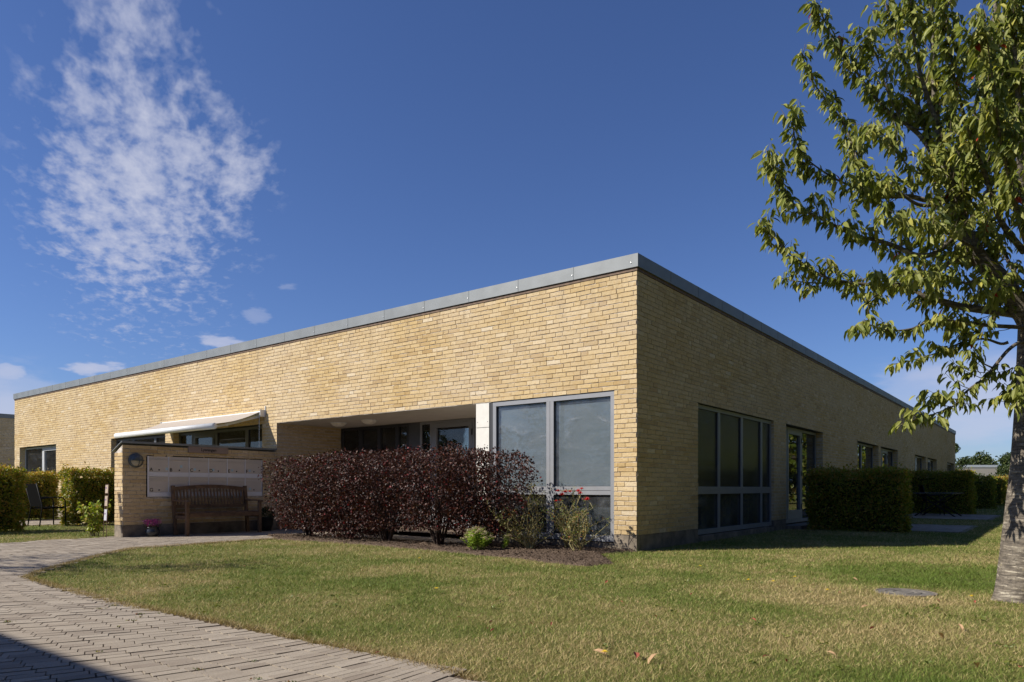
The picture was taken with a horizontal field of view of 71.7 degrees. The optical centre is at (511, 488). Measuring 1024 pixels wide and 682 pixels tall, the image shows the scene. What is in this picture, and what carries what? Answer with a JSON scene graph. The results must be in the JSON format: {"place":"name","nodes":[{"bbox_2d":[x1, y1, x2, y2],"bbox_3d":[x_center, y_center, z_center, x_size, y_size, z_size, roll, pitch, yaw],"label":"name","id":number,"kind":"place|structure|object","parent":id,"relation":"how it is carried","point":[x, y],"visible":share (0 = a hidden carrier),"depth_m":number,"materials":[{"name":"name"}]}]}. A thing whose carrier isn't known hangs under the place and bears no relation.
{"place":"outdoors","nodes":[
{"label":"outdoors","id":0,"kind":"place"},
{"bbox_2d":[0,413,14,466],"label":"brick building","id":1,"kind":"structure","parent":0,"point":[7,435],"depth_m":30.29,"materials":[{"name":"brick"}]},
{"bbox_2d":[19,519,112,525],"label":"terrace","id":2,"kind":"structure","parent":0,"point":[43,522],"depth_m":17.61,"materials":[{"name":"concrete"}]},
{"bbox_2d":[0,528,484,681],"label":"path","id":3,"kind":"structure","parent":0,"point":[46,619],"depth_m":3.84,"materials":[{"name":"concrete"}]},
{"bbox_2d":[103,484,108,537],"bbox_3d":[-7.012,0.380,12.231,0.083,0.914,0.272,0,0,-16],"label":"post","id":4,"kind":"object","parent":3,"relation":"on","point":[106,502],"visible":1,"depth_m":12.23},
{"bbox_2d":[5,604,296,681],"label":"joint weeds","id":5,"kind":"object","parent":3,"relation":"on","point":[159,613],"visible":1,"depth_m":4.46,"materials":[{"name":"green plant"}]},
{"bbox_2d":[142,518,161,536],"bbox_3d":[-6.315,0.680,12.434,0.320,0.327,0.327,0,0,-37],"label":"flower pot","id":6,"kind":"object","parent":3,"relation":"on","point":[151,530],"visible":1,"depth_m":12.37,"materials":[{"name":"black ceramic"}]},
{"bbox_2d":[171,485,262,535],"bbox_3d":[-5.512,0.384,13.284,0.610,0.923,1.508,0,0,38],"label":"garden bench","id":7,"kind":"object","parent":3,"relation":"on","point":[186,515],"visible":1,"depth_m":13.29,"materials":[{"name":"brown wood"}]},
{"bbox_2d":[262,507,274,530],"bbox_3d":[-4.931,0.594,14.199,0.350,0.498,0.344,0,0,38],"label":"flower pot","id":8,"kind":"object","parent":3,"relation":"on","point":[267,523],"visible":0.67,"depth_m":14.11,"materials":[{"name":"black ceramic"}]},
{"bbox_2d":[0,503,1023,681],"bbox_3d":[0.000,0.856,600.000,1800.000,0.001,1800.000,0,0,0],"label":"ground","id":9,"kind":"structure","parent":0,"point":[634,642],"depth_m":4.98,"materials":[{"name":"plant"}]},
{"bbox_2d":[0,458,28,531],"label":"hedge","id":10,"kind":"object","parent":9,"relation":"on","point":[12,492],"visible":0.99,"depth_m":14.01,"materials":[{"name":"green plant"}]},
{"bbox_2d":[14,467,59,519],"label":"hedge","id":11,"kind":"object","parent":9,"relation":"on","point":[46,485],"visible":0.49,"depth_m":19.57,"materials":[{"name":"green plant"}]},
{"bbox_2d":[26,483,65,525],"bbox_3d":[-10.633,0.361,16.135,0.528,0.965,0.637,0,0,30],"label":"patio chair","id":12,"kind":"object","parent":9,"relation":"on","point":[34,497],"visible":0.98,"depth_m":15.96,"materials":[{"name":"black"}]},
{"bbox_2d":[57,461,114,525],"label":"hedge","id":13,"kind":"object","parent":9,"relation":"on","point":[84,489],"visible":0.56,"depth_m":16.54,"materials":[{"name":"green plant"}]},
{"bbox_2d":[76,500,110,536],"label":"hydrangea","id":14,"kind":"object","parent":9,"relation":"on","point":[96,524],"visible":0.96,"depth_m":12.61,"materials":[{"name":"green plant"}]},
{"bbox_2d":[112,441,276,536],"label":"brick wall","id":15,"kind":"structure","parent":9,"relation":"on","point":[135,506],"depth_m":12.85,"materials":[{"name":"yellow brick"}]},
{"bbox_2d":[128,453,144,467],"bbox_3d":[-6.570,-0.496,12.402,0.110,0.256,0.256,0,0,38],"label":"wall lamp","id":16,"kind":"object","parent":15,"relation":"attached to","point":[135,460],"visible":1,"depth_m":12.37,"materials":[{"name":"metal"}]},
{"bbox_2d":[146,455,262,496],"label":"mailbox bank","id":17,"kind":"structure","parent":15,"relation":"attached to","point":[164,474],"depth_m":13.38,"materials":[{"name":"silver metal"}]},
{"bbox_2d":[188,446,227,453],"bbox_3d":[-5.780,-0.733,13.490,0.029,0.118,0.800,0,0,38],"label":"sign","id":18,"kind":"object","parent":15,"relation":"attached to","point":[196,449],"visible":1,"depth_m":13.46,"materials":[{"name":"metal"}]},
{"bbox_2d":[10,542,480,681],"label":"path bedding","id":19,"kind":"object","parent":9,"relation":"on","point":[225,626],"visible":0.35,"depth_m":4.24,"materials":[{"name":"brown soil"}]},
{"bbox_2d":[18,537,485,681],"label":"edge grass","id":20,"kind":"structure","parent":9,"relation":"on","point":[232,623],"depth_m":4.49,"materials":[{"name":"plant"}]},
{"bbox_2d":[267,533,638,565],"bbox_3d":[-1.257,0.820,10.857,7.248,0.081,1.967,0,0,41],"label":"mulch","id":21,"kind":"object","parent":9,"relation":"on","point":[484,550],"visible":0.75,"depth_m":9.75,"materials":[{"name":"brown soil"}]},
{"bbox_2d":[258,452,358,535],"bbox_3d":[-3.561,0.103,12.414,2.232,1.518,1.441,0,0,38],"label":"ninebark shrub","id":22,"kind":"object","parent":21,"relation":"on","point":[304,523],"visible":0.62,"depth_m":12.18,"materials":[{"name":"red plant"}]},
{"bbox_2d":[292,446,402,538],"bbox_3d":[-2.631,0.091,11.727,2.363,1.541,1.427,0,0,38],"label":"ninebark shrub","id":23,"kind":"object","parent":21,"relation":"on","point":[346,527],"visible":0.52,"depth_m":11.51,"materials":[{"name":"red plant"}]},
{"bbox_2d":[330,446,444,540],"bbox_3d":[-1.901,0.087,11.130,2.184,1.550,1.447,0,0,38],"label":"ninebark shrub","id":24,"kind":"object","parent":21,"relation":"on","point":[389,528],"visible":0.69,"depth_m":10.97,"materials":[{"name":"purple plant"}]},
{"bbox_2d":[375,441,498,544],"bbox_3d":[-1.086,0.074,10.460,2.268,1.576,1.436,0,0,38],"label":"ninebark shrub","id":25,"kind":"object","parent":21,"relation":"on","point":[438,523],"visible":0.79,"depth_m":10.29,"materials":[{"name":"purple plant"}]},
{"bbox_2d":[460,525,510,550],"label":"sedum plant","id":26,"kind":"object","parent":21,"relation":"on","point":[474,539],"visible":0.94,"depth_m":9.56,"materials":[{"name":"green plant"}]},
{"bbox_2d":[430,447,542,544],"bbox_3d":[-0.383,0.122,10.060,1.798,1.479,1.411,0,0,38],"label":"ninebark shrub","id":27,"kind":"object","parent":21,"relation":"on","point":[488,515],"visible":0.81,"depth_m":9.90,"materials":[{"name":"purple plant"}]},
{"bbox_2d":[487,483,559,548],"bbox_3d":[0.159,0.361,9.765,1.017,0.943,0.829,0,0,15],"label":"rose bush","id":28,"kind":"object","parent":21,"relation":"on","point":[521,538],"visible":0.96,"depth_m":9.76,"materials":[{"name":"green plant"}]},
{"bbox_2d":[539,485,593,547],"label":"rose bush","id":29,"kind":"object","parent":21,"relation":"on","point":[566,544],"visible":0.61,"depth_m":9.91,"materials":[{"name":"green plant"}]},
{"bbox_2d":[546,487,609,550],"bbox_3d":[0.816,0.403,9.419,0.864,0.857,0.931,0,0,29],"label":"rose bush","id":30,"kind":"object","parent":21,"relation":"on","point":[572,540],"visible":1,"depth_m":9.42,"materials":[{"name":"green plant"}]},
{"bbox_2d":[13,253,955,551],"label":"brick building","id":31,"kind":"structure","parent":9,"relation":"on","point":[643,403],"depth_m":12.40,"materials":[{"name":"brick"}]},
{"bbox_2d":[25,445,55,491],"bbox_3d":[-15.078,-0.299,22.786,3.030,2.110,0.068,0,0,38],"label":"window","id":32,"kind":"structure","parent":31,"relation":"in","point":[44,457],"depth_m":22.92,"materials":[{"name":"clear glass"}]},
{"bbox_2d":[116,435,164,445],"bbox_3d":[-9.694,-0.289,18.606,3.000,2.130,0.064,0,0,38],"label":"window","id":33,"kind":"structure","parent":31,"relation":"in","point":[161,438],"depth_m":18.45,"materials":[{"name":"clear glass"}]},
{"bbox_2d":[114,406,265,437],"bbox_3d":[-7.261,-0.944,15.762,4.310,1.600,1.208,0,0,38],"label":"awning","id":34,"kind":"object","parent":31,"relation":"attached to","point":[204,423],"visible":0.98,"depth_m":15.25,"materials":[{"name":"fabric"}]},
{"bbox_2d":[179,426,261,447],"bbox_3d":[-6.695,-0.289,16.281,3.750,2.130,0.080,0,0,38],"label":"window","id":35,"kind":"structure","parent":31,"relation":"in","point":[246,436],"depth_m":16.12,"materials":[{"name":"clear glass"}]},
{"bbox_2d":[330,422,346,426],"bbox_3d":[-3.586,-1.319,14.639,0.340,0.084,0.340,0,0,38],"label":"ceiling lamp","id":36,"kind":"object","parent":31,"relation":"attached to","point":[338,424],"visible":1,"depth_m":14.54,"materials":[{"name":"glass"}]},
{"bbox_2d":[361,419,377,423],"bbox_3d":[-2.834,-1.319,14.059,0.340,0.084,0.340,0,0,38],"label":"ceiling lamp","id":37,"kind":"object","parent":31,"relation":"attached to","point":[369,421],"visible":1,"depth_m":13.95,"materials":[{"name":"glass"}]},
{"bbox_2d":[341,423,408,525],"bbox_3d":[-2.983,-0.279,15.346,2.150,2.150,0.064,0,0,38],"label":"window","id":38,"kind":"structure","parent":31,"relation":"in","point":[395,436],"depth_m":15.32,"materials":[{"name":"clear glass"}]},
{"bbox_2d":[420,418,474,527],"bbox_3d":[-1.287,-0.264,14.016,1.460,2.180,0.080,0,0,38],"label":"entrance door","id":39,"kind":"structure","parent":31,"relation":"in","point":[461,431],"depth_m":14.02,"materials":[{"name":"grey glass"}]},
{"bbox_2d":[493,391,613,541],"bbox_3d":[0.618,-0.309,10.578,2.183,2.100,0.192,0,0,38],"label":"window","id":40,"kind":"structure","parent":31,"relation":"in","point":[569,438],"depth_m":10.40,"materials":[{"name":"grey glass"}]},
{"bbox_2d":[698,404,771,534],"bbox_3d":[4.049,-0.309,12.791,0.064,2.100,3.785,0,0,38],"label":"window","id":41,"kind":"structure","parent":31,"relation":"in","point":[734,449],"depth_m":12.68,"materials":[{"name":"black glass"}]},
{"bbox_2d":[786,426,815,522],"bbox_3d":[6.530,-0.299,16.128,0.124,2.110,2.930,0,0,38],"label":"window","id":42,"kind":"structure","parent":31,"relation":"in","point":[800,444],"depth_m":16.19,"materials":[{"name":"glass"}]},
{"bbox_2d":[857,443,872,478],"bbox_3d":[10.597,-0.299,21.446,0.064,2.110,2.980,0,0,38],"label":"window","id":43,"kind":"structure","parent":31,"relation":"in","point":[865,452],"depth_m":21.78,"materials":[{"name":"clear glass"}]},
{"bbox_2d":[881,448,892,479],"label":"window","id":44,"kind":"structure","parent":31,"relation":"in","point":[886,455],"depth_m":24.39,"materials":[{"name":"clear glass"}]},
{"bbox_2d":[915,456,921,477],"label":"window","id":45,"kind":"structure","parent":31,"relation":"in","point":[918,460],"depth_m":30.14,"materials":[{"name":"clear glass"}]},
{"bbox_2d":[928,459,932,470],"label":"window","id":46,"kind":"structure","parent":31,"relation":"in","point":[930,462],"depth_m":32.96,"materials":[{"name":"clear glass"}]},
{"bbox_2d":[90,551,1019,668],"bbox_3d":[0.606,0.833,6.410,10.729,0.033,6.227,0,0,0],"label":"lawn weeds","id":47,"kind":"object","parent":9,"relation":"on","point":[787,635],"visible":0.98,"depth_m":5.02,"materials":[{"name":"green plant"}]},
{"bbox_2d":[648,653,656,663],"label":"fallen leaf","id":48,"kind":"object","parent":9,"relation":"on","point":[651,657],"visible":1,"depth_m":3.47,"materials":[{"name":"beige plant"}]},
{"bbox_2d":[804,461,914,532],"bbox_3d":[7.032,0.152,14.368,2.014,1.481,0.884,0,0,38],"label":"hedge","id":49,"kind":"object","parent":9,"relation":"on","point":[865,500],"visible":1,"depth_m":14.12,"materials":[{"name":"green plant"}]},
{"bbox_2d":[747,0,1023,603],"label":"cherry tree","id":50,"kind":"object","parent":9,"relation":"on","point":[962,164],"visible":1,"depth_m":5.24,"materials":[{"name":"green plant"}]},
{"bbox_2d":[873,588,937,596],"bbox_3d":[3.236,0.862,5.830,0.470,0.028,0.470,0,0,0],"label":"manhole cover","id":51,"kind":"object","parent":9,"relation":"on","point":[908,592],"visible":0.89,"depth_m":5.82,"materials":[{"name":"metal"}]},
{"bbox_2d":[903,467,977,513],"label":"hedge","id":52,"kind":"object","parent":9,"relation":"on","point":[962,483],"visible":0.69,"depth_m":23.75,"materials":[{"name":"green plant"}]},
{"bbox_2d":[955,443,969,469],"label":"tree","id":53,"kind":"object","parent":9,"relation":"on","point":[960,463],"visible":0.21,"depth_m":51.64,"materials":[{"name":"green plant"}]},
{"bbox_2d":[937,474,997,508],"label":"hedge","id":54,"kind":"object","parent":9,"relation":"on","point":[986,497],"visible":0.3,"depth_m":29.89,"materials":[{"name":"green plant"}]},
{"bbox_2d":[961,450,998,474],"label":"round tree","id":55,"kind":"object","parent":9,"relation":"on","point":[979,459],"visible":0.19,"depth_m":148.61,"materials":[{"name":"green plant"}]},
{"bbox_2d":[979,477,1007,505],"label":"hedge","id":56,"kind":"object","parent":9,"relation":"on","point":[1001,493],"visible":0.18,"depth_m":35.27,"materials":[{"name":"green plant"}]},
{"bbox_2d":[991,462,1009,479],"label":"bush","id":57,"kind":"object","parent":9,"relation":"on","point":[1005,469],"visible":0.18,"depth_m":60.28,"materials":[{"name":"green plant"}]},
{"bbox_2d":[996,474,1008,501],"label":"hedge","id":58,"kind":"object","parent":9,"relation":"on","point":[1006,477],"visible":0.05,"depth_m":42.52,"materials":[{"name":"green plant"}]},
{"bbox_2d":[994,452,1010,475],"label":"round tree","id":59,"kind":"object","parent":9,"relation":"on","point":[1004,458],"visible":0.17,"depth_m":119.57,"materials":[{"name":"green plant"}]},
{"bbox_2d":[0,0,1023,463],"label":"sky","id":60,"kind":"structure","parent":0,"point":[178,178],"materials":[{"name":"blue"}]},
{"bbox_2d":[828,524,976,532],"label":"terrace","id":61,"kind":"structure","parent":0,"point":[940,528],"depth_m":14.96,"materials":[{"name":"concrete"}]},
{"bbox_2d":[909,513,1001,519],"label":"terrace","id":62,"kind":"structure","parent":0,"point":[963,516],"depth_m":21.38,"materials":[{"name":"concrete"}]},
{"bbox_2d":[918,485,944,514],"bbox_3d":[13.467,0.361,22.739,0.637,0.965,0.528,0,0,18],"label":"patio chair","id":63,"kind":"object","parent":62,"relation":"on","point":[921,488],"visible":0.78,"depth_m":22.74,"materials":[{"name":"black"}]},
{"bbox_2d":[914,493,961,516],"bbox_3d":[13.106,0.489,21.778,0.742,0.734,1.200,0,0,-42],"label":"garden table","id":64,"kind":"object","parent":62,"relation":"on","point":[939,504],"visible":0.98,"depth_m":21.75,"materials":[{"name":"black metal"}]},
{"bbox_2d":[957,465,996,475],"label":"pale building","id":65,"kind":"structure","parent":0,"point":[987,470],"depth_m":92.41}
]}

